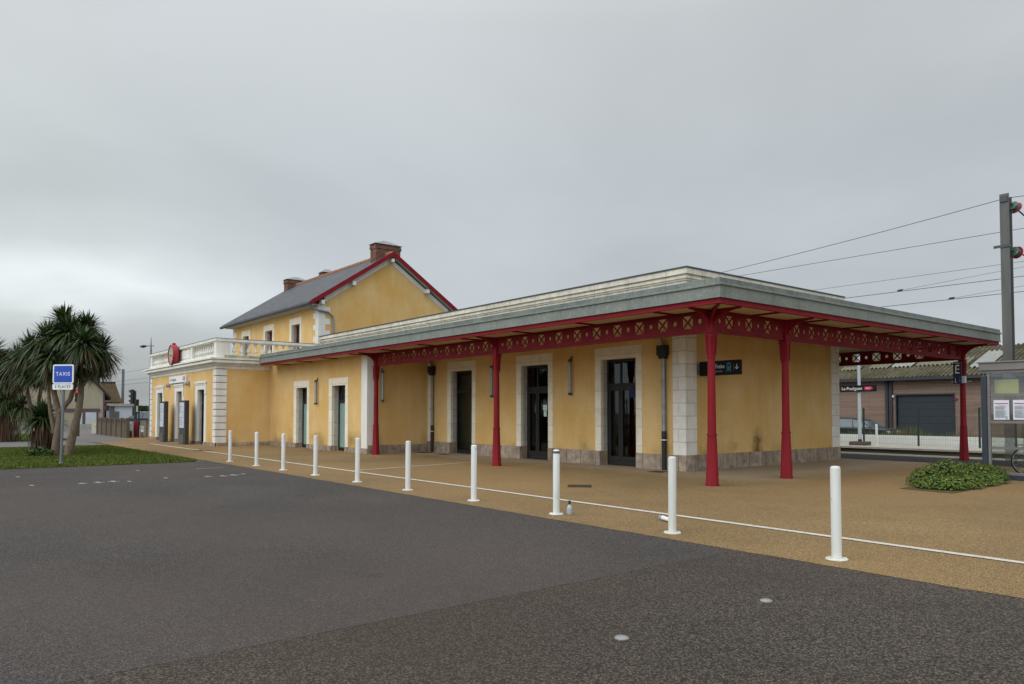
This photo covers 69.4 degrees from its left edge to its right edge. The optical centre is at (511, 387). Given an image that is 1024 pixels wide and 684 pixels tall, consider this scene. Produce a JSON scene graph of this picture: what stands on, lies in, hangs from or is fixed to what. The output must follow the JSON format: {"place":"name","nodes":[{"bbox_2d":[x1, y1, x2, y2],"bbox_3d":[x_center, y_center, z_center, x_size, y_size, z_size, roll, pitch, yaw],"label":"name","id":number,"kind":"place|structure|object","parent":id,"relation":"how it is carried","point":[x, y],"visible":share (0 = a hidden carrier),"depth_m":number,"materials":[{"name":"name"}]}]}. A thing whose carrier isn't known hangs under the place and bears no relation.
{"place":"outdoors","nodes":[
{"label":"outdoors","id":0,"kind":"place"},
{"bbox_2d":[8,433,66,441],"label":"grass","id":1,"kind":"structure","parent":0,"point":[26,437],"depth_m":43.03,"materials":[{"name":"green plant"}]},
{"bbox_2d":[0,440,103,446],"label":"footpath","id":2,"kind":"structure","parent":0,"point":[16,444],"depth_m":36.78,"materials":[{"name":"grey concrete"}]},
{"bbox_2d":[13,354,110,428],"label":"gabled house","id":3,"kind":"structure","parent":0,"point":[95,398],"depth_m":73.29,"materials":[{"name":"white paint"}]},
{"bbox_2d":[85,412,95,423],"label":"garage door","id":4,"kind":"structure","parent":3,"relation":"in","point":[89,416],"depth_m":73.40,"materials":[{"name":"white metal"}]},
{"bbox_2d":[20,427,149,434],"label":"road","id":5,"kind":"structure","parent":0,"point":[85,431],"depth_m":60.19,"materials":[{"name":"grey asphalt"}]},
{"bbox_2d":[91,420,95,433],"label":"utility cabinet","id":6,"kind":"object","parent":5,"relation":"on","point":[93,426],"visible":0.41,"depth_m":53.01,"materials":[{"name":"white plastic"}]},
{"bbox_2d":[105,405,108,416],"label":"pedestrian light","id":7,"kind":"object","parent":5,"relation":"on","point":[107,408],"visible":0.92,"depth_m":65.89,"materials":[{"name":"black metal"}]},
{"bbox_2d":[100,381,121,403],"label":"old house","id":8,"kind":"structure","parent":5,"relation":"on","point":[111,391],"depth_m":86.22,"materials":[{"name":"tile"}]},
{"bbox_2d":[96,417,129,437],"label":"concrete fence","id":9,"kind":"object","parent":5,"relation":"on","point":[115,427],"visible":0.98,"depth_m":48.05,"materials":[{"name":"beige concrete"}]},
{"bbox_2d":[104,404,133,417],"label":"house annex","id":10,"kind":"object","parent":5,"relation":"on","point":[120,410],"visible":0.53,"depth_m":73.00,"materials":[{"name":"concrete"}]},
{"bbox_2d":[109,407,118,417],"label":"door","id":11,"kind":"structure","parent":10,"relation":"in","point":[110,408],"depth_m":72.52,"materials":[{"name":"grey"}]},
{"bbox_2d":[117,369,124,403],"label":"catenary mast","id":12,"kind":"object","parent":5,"relation":"on","point":[122,387],"visible":0.63,"depth_m":88.00,"materials":[{"name":"grey metal"}]},
{"bbox_2d":[128,389,135,420],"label":"traffic light","id":13,"kind":"object","parent":5,"relation":"on","point":[132,396],"visible":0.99,"depth_m":51.96,"materials":[{"name":"black metal"}]},
{"bbox_2d":[136,399,138,420],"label":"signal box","id":14,"kind":"object","parent":5,"relation":"on","point":[137,402],"visible":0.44,"depth_m":54.85,"materials":[{"name":"black metal"}]},
{"bbox_2d":[129,412,148,424],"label":"parked car","id":15,"kind":"object","parent":5,"relation":"on","point":[144,416],"visible":0.08,"depth_m":73.30,"materials":[{"name":"paint"}]},
{"bbox_2d":[140,339,153,430],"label":"street lamp","id":16,"kind":"object","parent":5,"relation":"on","point":[144,346],"visible":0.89,"depth_m":62.02,"materials":[{"name":"grey metal"}]},
{"bbox_2d":[63,434,132,442],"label":"road","id":17,"kind":"structure","parent":0,"point":[93,438],"depth_m":43.91,"materials":[{"name":"grey asphalt"}]},
{"bbox_2d":[75,388,79,435],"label":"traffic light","id":18,"kind":"object","parent":17,"relation":"on","point":[76,391],"visible":0.41,"depth_m":48.01,"materials":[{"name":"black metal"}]},
{"bbox_2d":[0,444,196,468],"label":"grass","id":19,"kind":"structure","parent":0,"point":[18,457],"depth_m":24.60,"materials":[{"name":"green plant"}]},
{"bbox_2d":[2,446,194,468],"bbox_3d":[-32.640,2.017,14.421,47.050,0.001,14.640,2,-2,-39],"label":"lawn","id":20,"kind":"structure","parent":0,"point":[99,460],"depth_m":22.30,"materials":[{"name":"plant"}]},
{"bbox_2d":[26,445,54,455],"bbox_3d":[-16.514,2.214,25.927,0.894,0.424,0.875,2,-2,-39],"label":"leafy plant","id":21,"kind":"object","parent":20,"relation":"on","point":[35,452],"visible":0.98,"depth_m":25.79,"materials":[{"name":"green plant"}]},
{"bbox_2d":[13,397,71,451],"bbox_3d":[-17.409,1.376,27.481,2.068,2.205,2.080,2,-2,-39],"label":"palm tree","id":22,"kind":"object","parent":20,"relation":"on","point":[42,435],"visible":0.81,"depth_m":27.17,"materials":[{"name":"green plant"}]},
{"bbox_2d":[52,364,73,463],"bbox_3d":[-13.208,0.793,21.813,0.669,2.964,0.198,0,-2,6],"label":"taxi sign","id":23,"kind":"object","parent":20,"relation":"on","point":[63,377],"visible":0.99,"depth_m":21.77,"materials":[{"name":"blue metal"}]},
{"bbox_2d":[0,301,126,454],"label":"palm tree","id":24,"kind":"object","parent":20,"relation":"on","point":[80,342],"visible":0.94,"depth_m":26.23,"materials":[{"name":"green plant"}]},
{"bbox_2d":[132,407,148,414],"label":"tree","id":25,"kind":"object","parent":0,"point":[144,409],"visible":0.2,"depth_m":118.87,"materials":[{"name":"green plant"}]},
{"bbox_2d":[0,461,727,683],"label":"smooth asphalt lane","id":26,"kind":"structure","parent":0,"point":[150,565],"depth_m":7.85,"materials":[{"name":"grey asphalt"}]},
{"bbox_2d":[0,461,1023,683],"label":"car park","id":27,"kind":"structure","parent":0,"point":[714,619],"depth_m":5.07,"materials":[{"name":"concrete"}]},
{"bbox_2d":[614,634,628,640],"bbox_3d":[0.753,1.708,5.077,0.104,0.022,0.104,2,-2,-39],"label":"road stud","id":28,"kind":"object","parent":27,"relation":"on","point":[621,637],"visible":1,"depth_m":5.05,"materials":[{"name":"metal"}]},
{"bbox_2d":[760,598,772,602],"bbox_3d":[2.090,1.742,6.080,0.104,0.022,0.104,2,-2,-39],"label":"road stud","id":29,"kind":"object","parent":27,"relation":"on","point":[766,600],"visible":1,"depth_m":6.05,"materials":[{"name":"metal"}]},
{"bbox_2d":[0,0,1023,405],"label":"sky","id":30,"kind":"structure","parent":0,"point":[165,165],"materials":[{"name":"grey"}]},
{"bbox_2d":[13,440,1023,598],"bbox_3d":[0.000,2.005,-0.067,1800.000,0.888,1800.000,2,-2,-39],"label":"ground","id":31,"kind":"structure","parent":0,"point":[934,453],"depth_m":30.26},
{"bbox_2d":[840,417,900,434],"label":"parked car","id":32,"kind":"object","parent":31,"relation":"on","point":[849,424],"visible":0.22,"depth_m":40.41,"materials":[{"name":"paint"}]},
{"bbox_2d":[839,434,1023,447],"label":"wall","id":33,"kind":"structure","parent":31,"relation":"on","point":[909,440],"depth_m":34.40,"materials":[{"name":"white concrete"}]},
{"bbox_2d":[841,452,1023,461],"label":"platform edge","id":34,"kind":"object","parent":31,"relation":"on","point":[957,457],"depth_m":26.32,"materials":[{"name":"concrete"}]},
{"bbox_2d":[98,434,1023,597],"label":"forecourt","id":35,"kind":"structure","parent":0,"point":[878,504],"depth_m":12.72,"materials":[{"name":"beige gravel"}]},
{"bbox_2d":[129,422,133,436],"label":"meter box","id":36,"kind":"object","parent":35,"relation":"on","point":[131,428],"visible":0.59,"depth_m":46.03,"materials":[{"name":"grey paint"}]},
{"bbox_2d":[133,421,137,436],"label":"red cabinet","id":37,"kind":"object","parent":35,"relation":"on","point":[135,431],"visible":0.66,"depth_m":46.52,"materials":[{"name":"red metal"}]},
{"bbox_2d":[136,406,139,436],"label":"sign post","id":38,"kind":"object","parent":35,"relation":"on","point":[138,409],"visible":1,"depth_m":46.02,"materials":[{"name":"black metal"}]},
{"bbox_2d":[140,426,144,435],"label":"meter box","id":39,"kind":"object","parent":35,"relation":"on","point":[142,430],"visible":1,"depth_m":45.01,"materials":[{"name":"grey paint"}]},
{"bbox_2d":[140,421,147,436],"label":"gate post","id":40,"kind":"object","parent":35,"relation":"on","point":[144,423],"visible":0.79,"depth_m":46.53,"materials":[{"name":"stone"}]},
{"bbox_2d":[159,401,167,441],"bbox_3d":[-18.498,1.773,39.260,0.220,2.120,1.004,2,-2,-39],"label":"information totem","id":41,"kind":"object","parent":35,"relation":"on","point":[163,433],"visible":1,"depth_m":38.92,"materials":[{"name":"metal"}]},
{"bbox_2d":[178,400,188,443],"bbox_3d":[-16.093,1.673,36.249,0.220,2.120,1.054,2,-2,-39],"label":"information totem","id":42,"kind":"object","parent":35,"relation":"on","point":[183,436],"visible":1,"depth_m":35.91,"materials":[{"name":"metal"}]},
{"bbox_2d":[226,430,233,461],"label":"bollard","id":43,"kind":"object","parent":35,"relation":"on","point":[230,447],"visible":1,"depth_m":23.30,"materials":[{"name":"white metal"}]},
{"bbox_2d":[253,432,260,465],"bbox_3d":[-7.419,1.769,21.482,0.224,0.982,0.224,1,-3,-39],"label":"bollard","id":44,"kind":"object","parent":35,"relation":"on","point":[256,446],"visible":1,"depth_m":21.44,"materials":[{"name":"white metal"}]},
{"bbox_2d":[280,433,286,469],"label":"bollard","id":45,"kind":"object","parent":35,"relation":"on","point":[283,444],"visible":1,"depth_m":19.84,"materials":[{"name":"white metal"}]},
{"bbox_2d":[311,435,318,475],"bbox_3d":[-4.846,1.662,18.248,0.224,0.982,0.224,2,-3,-39],"label":"bollard","id":46,"kind":"object","parent":35,"relation":"on","point":[315,463],"visible":1,"depth_m":18.21,"materials":[{"name":"white metal"}]},
{"bbox_2d":[352,438,361,481],"bbox_3d":[-3.441,1.603,16.480,0.224,0.982,0.224,2,-3,-39],"label":"bollard","id":47,"kind":"object","parent":35,"relation":"on","point":[357,459],"visible":1,"depth_m":16.44,"materials":[{"name":"white metal"}]},
{"bbox_2d":[402,441,412,490],"bbox_3d":[-2.075,1.546,14.760,0.224,0.982,0.224,2,-3,-39],"label":"bollard","id":48,"kind":"object","parent":35,"relation":"on","point":[408,467],"visible":1,"depth_m":14.72,"materials":[{"name":"white metal"}]},
{"bbox_2d":[352,462,466,470],"bbox_3d":[-2.759,2.247,21.278,0.098,0.001,4.467,-2,-3,41],"label":"painted line","id":49,"kind":"object","parent":35,"relation":"on","point":[411,466],"visible":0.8,"depth_m":20.71,"materials":[{"name":"paint"}]},
{"bbox_2d":[467,445,479,501],"bbox_3d":[-0.668,1.487,12.984,0.224,0.982,0.224,2,-2,-39],"label":"bollard","id":50,"kind":"object","parent":35,"relation":"on","point":[473,473],"visible":1,"depth_m":12.94,"materials":[{"name":"white metal"}]},
{"bbox_2d":[549,449,563,514],"bbox_3d":[0.677,1.431,11.276,0.224,0.982,0.224,2,-3,-39],"label":"bollard","id":51,"kind":"object","parent":35,"relation":"on","point":[556,481],"visible":1,"depth_m":11.23,"materials":[{"name":"white metal"}]},
{"bbox_2d":[567,500,571,514],"bbox_3d":[0.874,1.815,11.226,0.086,0.209,0.086,2,-2,-39],"label":"bottle","id":52,"kind":"object","parent":35,"relation":"on","point":[569,509],"visible":1,"depth_m":11.19,"materials":[{"name":"white plastic"}]},
{"bbox_2d":[143,241,1001,485],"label":"station building","id":53,"kind":"structure","parent":35,"relation":"on","point":[344,335],"depth_m":23.63,"materials":[{"name":"paint"}]},
{"bbox_2d":[168,343,179,364],"bbox_3d":[-17.670,-1.776,38.756,0.440,1.180,1.080,2,-2,-39],"label":"station clock","id":54,"kind":"object","parent":53,"relation":"attached to","point":[173,354],"visible":0.98,"depth_m":38.45,"materials":[{"name":"red metal"}]},
{"bbox_2d":[169,375,187,383],"bbox_3d":[-17.495,-0.445,38.756,0.128,0.360,3.150,2,-2,-39],"label":"name board","id":55,"kind":"object","parent":53,"relation":"attached to","point":[178,379],"visible":1,"depth_m":38.51,"materials":[{"name":"white paint"}]},
{"bbox_2d":[201,390,203,443],"bbox_3d":[-14.863,1.401,35.868,0.064,2.637,1.104,2,-2,-39],"label":"door","id":56,"kind":"structure","parent":53,"relation":"in","point":[202,390],"depth_m":36.24,"materials":[{"name":"metal"}]},
{"bbox_2d":[296,325,299,348],"bbox_3d":[-11.289,-2.382,39.552,0.060,1.985,1.108,2,-2,-39],"label":"window","id":57,"kind":"structure","parent":53,"relation":"in","point":[297,327],"depth_m":39.83,"materials":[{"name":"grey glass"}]},
{"bbox_2d":[302,388,306,446],"bbox_3d":[-8.994,1.305,32.653,0.064,2.617,1.154,2,-2,-39],"label":"door","id":58,"kind":"structure","parent":53,"relation":"in","point":[304,412],"depth_m":32.99,"materials":[{"name":"metal"}]},
{"bbox_2d":[314,378,317,404],"bbox_3d":[-8.247,0.141,31.137,0.158,1.122,0.116,2,-2,-39],"label":"wall lamp","id":59,"kind":"object","parent":53,"relation":"attached to","point":[315,395],"visible":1,"depth_m":31.09,"materials":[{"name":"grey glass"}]},
{"bbox_2d":[338,386,344,449],"bbox_3d":[-6.702,1.210,29.782,0.064,2.617,1.204,2,-2,-39],"label":"door","id":60,"kind":"structure","parent":53,"relation":"in","point":[341,403],"depth_m":30.08,"materials":[{"name":"glass"}]},
{"bbox_2d":[381,368,383,401],"bbox_3d":[-4.905,-0.108,27.994,0.113,1.272,0.163,2,-2,-39],"label":"wall lamp","id":61,"kind":"object","parent":53,"relation":"attached to","point":[382,387],"visible":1,"depth_m":27.94,"materials":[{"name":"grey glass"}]},
{"bbox_2d":[457,371,471,453],"bbox_3d":[-1.661,0.905,27.693,0.064,3.087,1.374,2,-2,-39],"label":"door","id":62,"kind":"structure","parent":53,"relation":"in","point":[461,372],"depth_m":28.14,"materials":[{"name":"metal"}]},
{"bbox_2d":[490,363,493,396],"bbox_3d":[-0.705,-0.271,25.947,0.158,1.202,0.116,2,-2,-39],"label":"wall lamp","id":63,"kind":"object","parent":53,"relation":"attached to","point":[491,380],"visible":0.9,"depth_m":25.90,"materials":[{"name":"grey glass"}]},
{"bbox_2d":[527,365,547,459],"bbox_3d":[0.930,0.796,24.389,0.138,3.087,1.374,2,-2,-39],"label":"door","id":64,"kind":"structure","parent":53,"relation":"in","point":[537,454],"depth_m":24.55,"materials":[{"name":"metal"}]},
{"bbox_2d":[543,405,546,415],"bbox_3d":[1.084,0.743,24.212,0.004,0.380,0.210,2,-2,-39],"label":"door notice","id":65,"kind":"object","parent":53,"relation":"attached to","point":[545,408],"depth_m":24.20,"materials":[{"name":"white paper"}]},
{"bbox_2d":[568,356,571,394],"bbox_3d":[1.797,-0.375,22.815,0.158,1.202,0.116,2,-2,-39],"label":"wall lamp","id":66,"kind":"object","parent":53,"relation":"attached to","point":[569,376],"visible":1,"depth_m":22.76,"materials":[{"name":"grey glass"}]},
{"bbox_2d":[607,358,635,465],"bbox_3d":[3.258,0.699,21.475,0.138,3.087,1.374,2,-2,-39],"label":"door","id":67,"kind":"structure","parent":53,"relation":"in","point":[616,460],"depth_m":21.63,"materials":[{"name":"metal"}]},
{"bbox_2d":[629,390,635,397],"bbox_3d":[3.464,0.105,21.250,0.004,0.340,0.280,2,-2,-39],"label":"door sticker","id":68,"kind":"object","parent":53,"relation":"attached to","point":[632,393],"depth_m":21.25,"materials":[{"name":"blue paper"}]},
{"bbox_2d":[697,359,741,375],"bbox_3d":[5.426,-0.521,19.294,0.240,0.380,1.283,2,-2,-39],"label":"direction sign","id":69,"kind":"object","parent":53,"relation":"attached to","point":[728,367],"visible":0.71,"depth_m":19.14,"materials":[{"name":"black metal"}]},
{"bbox_2d":[953,362,966,383],"bbox_3d":[14.477,-0.487,23.915,0.168,0.720,0.330,2,-2,-39],"label":"platform letter sign","id":70,"kind":"object","parent":53,"relation":"attached to","point":[958,378],"visible":1,"depth_m":23.88,"materials":[{"name":"black metal"}]},
{"bbox_2d":[567,484,591,486],"bbox_3d":[1.423,2.058,15.548,0.500,0.009,0.500,0,-2,6],"label":"manhole cover","id":71,"kind":"object","parent":35,"relation":"on","point":[579,485],"visible":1,"depth_m":15.48,"materials":[{"name":"metal"}]},
{"bbox_2d":[149,443,1023,563],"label":"painted line","id":72,"kind":"object","parent":35,"relation":"on","point":[690,517],"visible":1,"depth_m":10.36,"materials":[{"name":"paint"}]},
{"bbox_2d":[659,515,667,520],"bbox_3d":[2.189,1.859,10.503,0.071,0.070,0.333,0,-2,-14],"label":"paper cup","id":73,"kind":"object","parent":35,"relation":"on","point":[663,517],"visible":0.83,"depth_m":10.53,"materials":[{"name":"white paper"}]},
{"bbox_2d":[663,456,680,533],"bbox_3d":[2.064,1.373,9.523,0.224,0.982,0.224,1,-2,-39],"label":"bollard","id":74,"kind":"object","parent":35,"relation":"on","point":[671,495],"visible":1,"depth_m":9.48,"materials":[{"name":"white metal"}]},
{"bbox_2d":[825,466,847,560],"bbox_3d":[3.423,1.316,7.812,0.224,0.982,0.224,1,-2,-39],"label":"bollard","id":75,"kind":"object","parent":35,"relation":"on","point":[836,521],"visible":1,"depth_m":7.77,"materials":[{"name":"white metal"}]},
{"bbox_2d":[900,482,1008,492],"bbox_3d":[9.627,2.071,15.910,4.152,0.001,1.288,2,-2,-39],"label":"planting bed","id":76,"kind":"object","parent":35,"relation":"on","point":[943,490],"visible":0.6,"depth_m":14.81,"materials":[{"name":"soil"}]},
{"bbox_2d":[905,458,1011,489],"bbox_3d":[9.745,1.835,16.144,3.946,0.520,1.684,2,-2,-39],"label":"shrub","id":77,"kind":"object","parent":76,"relation":"on","point":[955,476],"visible":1,"depth_m":15.65,"materials":[{"name":"green plant"}]},
{"bbox_2d":[976,360,1023,480],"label":"shelter","id":78,"kind":"object","parent":35,"relation":"on","point":[1008,367],"visible":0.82,"depth_m":17.25,"materials":[{"name":"grey metal"}]},
{"bbox_2d":[993,400,1009,419],"bbox_3d":[11.287,0.506,17.055,0.006,0.450,0.315,2,-2,-39],"label":"paper notice","id":79,"kind":"object","parent":78,"relation":"attached to","point":[1001,409],"visible":1,"depth_m":17.05,"materials":[{"name":"grey paper"}]},
{"bbox_2d":[994,379,1018,393],"bbox_3d":[11.509,-0.024,17.214,0.015,0.350,0.490,2,-2,-39],"label":"notice board","id":80,"kind":"object","parent":78,"relation":"attached to","point":[1006,386],"visible":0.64,"depth_m":17.20,"materials":[{"name":"paper"}]},
{"bbox_2d":[1013,400,1023,419],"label":"paper notice","id":81,"kind":"object","parent":78,"relation":"attached to","point":[1018,409],"visible":1,"depth_m":16.79,"materials":[{"name":"grey paper"}]},
{"bbox_2d":[1011,444,1023,472],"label":"bicycle","id":82,"kind":"object","parent":35,"relation":"on","point":[1012,457],"visible":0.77,"depth_m":17.49,"materials":[{"name":"black metal"}]},
{"bbox_2d":[740,228,1023,275],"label":"overhead wire","id":83,"kind":"object","parent":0,"point":[874,253],"visible":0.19,"depth_m":30.23,"materials":[{"name":"black metal"}]},
{"bbox_2d":[818,261,1023,289],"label":"overhead wire","id":84,"kind":"object","parent":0,"point":[921,275],"visible":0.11,"depth_m":28.77,"materials":[{"name":"black metal"}]},
{"bbox_2d":[839,343,1023,437],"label":"warehouse","id":85,"kind":"structure","parent":0,"point":[904,391],"depth_m":45.81,"materials":[{"name":"brown wood"}]},
{"bbox_2d":[895,393,955,436],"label":"sectional door","id":86,"kind":"structure","parent":85,"relation":"in","point":[925,402],"depth_m":45.25,"materials":[{"name":"grey metal"}]},
{"bbox_2d":[840,443,1023,454],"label":"platform","id":87,"kind":"structure","parent":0,"point":[927,448],"depth_m":31.80,"materials":[{"name":"grey concrete"}]},
{"bbox_2d":[840,354,876,445],"bbox_3d":[16.022,0.258,34.117,0.600,4.754,1.676,2,-2,-39],"label":"platform name sign","id":88,"kind":"object","parent":87,"relation":"on","point":[859,388],"visible":0.99,"depth_m":34.02,"materials":[{"name":"white metal"}]},
{"bbox_2d":[875,424,877,445],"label":"bollard","id":89,"kind":"object","parent":87,"relation":"on","point":[876,431],"visible":0.98,"depth_m":33.02,"materials":[{"name":"white metal"}]},
{"bbox_2d":[840,408,1021,447],"bbox_3d":[19.776,1.688,31.282,0.078,1.709,24.680,2,-2,-39],"label":"fence","id":90,"kind":"object","parent":87,"relation":"on","point":[918,431],"visible":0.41,"depth_m":33.16,"materials":[{"name":"metal"}]},
{"bbox_2d":[840,426,1023,437],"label":"verge grass","id":91,"kind":"structure","parent":0,"point":[902,432],"depth_m":35.90,"materials":[{"name":"plant"}]},
{"bbox_2d":[841,454,1023,466],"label":"platform","id":92,"kind":"structure","parent":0,"point":[904,458],"depth_m":24.33,"materials":[{"name":"concrete"}]},
{"bbox_2d":[993,193,1023,463],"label":"catenary mast","id":93,"kind":"object","parent":92,"relation":"on","point":[1008,207],"visible":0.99,"depth_m":22.39,"materials":[{"name":"metal"}]},
{"bbox_2d":[725,200,998,271],"bbox_3d":[-0.465,-4.582,42.081,0.018,1.169,49.922,2,-2,-39],"label":"overhead wire","id":94,"kind":"object","parent":93,"relation":"attached to","point":[868,235],"visible":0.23,"depth_m":25.77,"materials":[{"name":"black metal"}]},
{"bbox_2d":[844,276,1022,298],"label":"overhead wire","id":95,"kind":"object","parent":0,"point":[931,287],"visible":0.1,"depth_m":28.47,"materials":[{"name":"black metal"}]},
{"bbox_2d":[884,291,1023,306],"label":"overhead wire","id":96,"kind":"object","parent":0,"point":[948,299],"visible":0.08,"depth_m":27.99,"materials":[{"name":"black metal"}]},
{"bbox_3d":[15.429,-3.873,29.384,0.050,0.080,0.210,2,-2,-39],"label":"wire clamp","id":97,"kind":"object","parent":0,"visible":0},
{"bbox_2d":[904,267,1020,289],"bbox_3d":[32.028,-6.466,8.666,0.011,3.811,53.241,2,-2,-39],"label":"overhead wire","id":98,"kind":"object","parent":97,"relation":"attached to","point":[962,278],"visible":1,"depth_m":27.69,"materials":[{"name":"black metal"}]},
{"label":"lawn","id":99,"kind":"structure","parent":0,"visible":0},
{"bbox_2d":[0,345,35,441],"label":"palm tree","id":100,"kind":"object","parent":99,"relation":"on","point":[10,411],"visible":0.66,"depth_m":38.76,"materials":[{"name":"green plant"}]}
]}

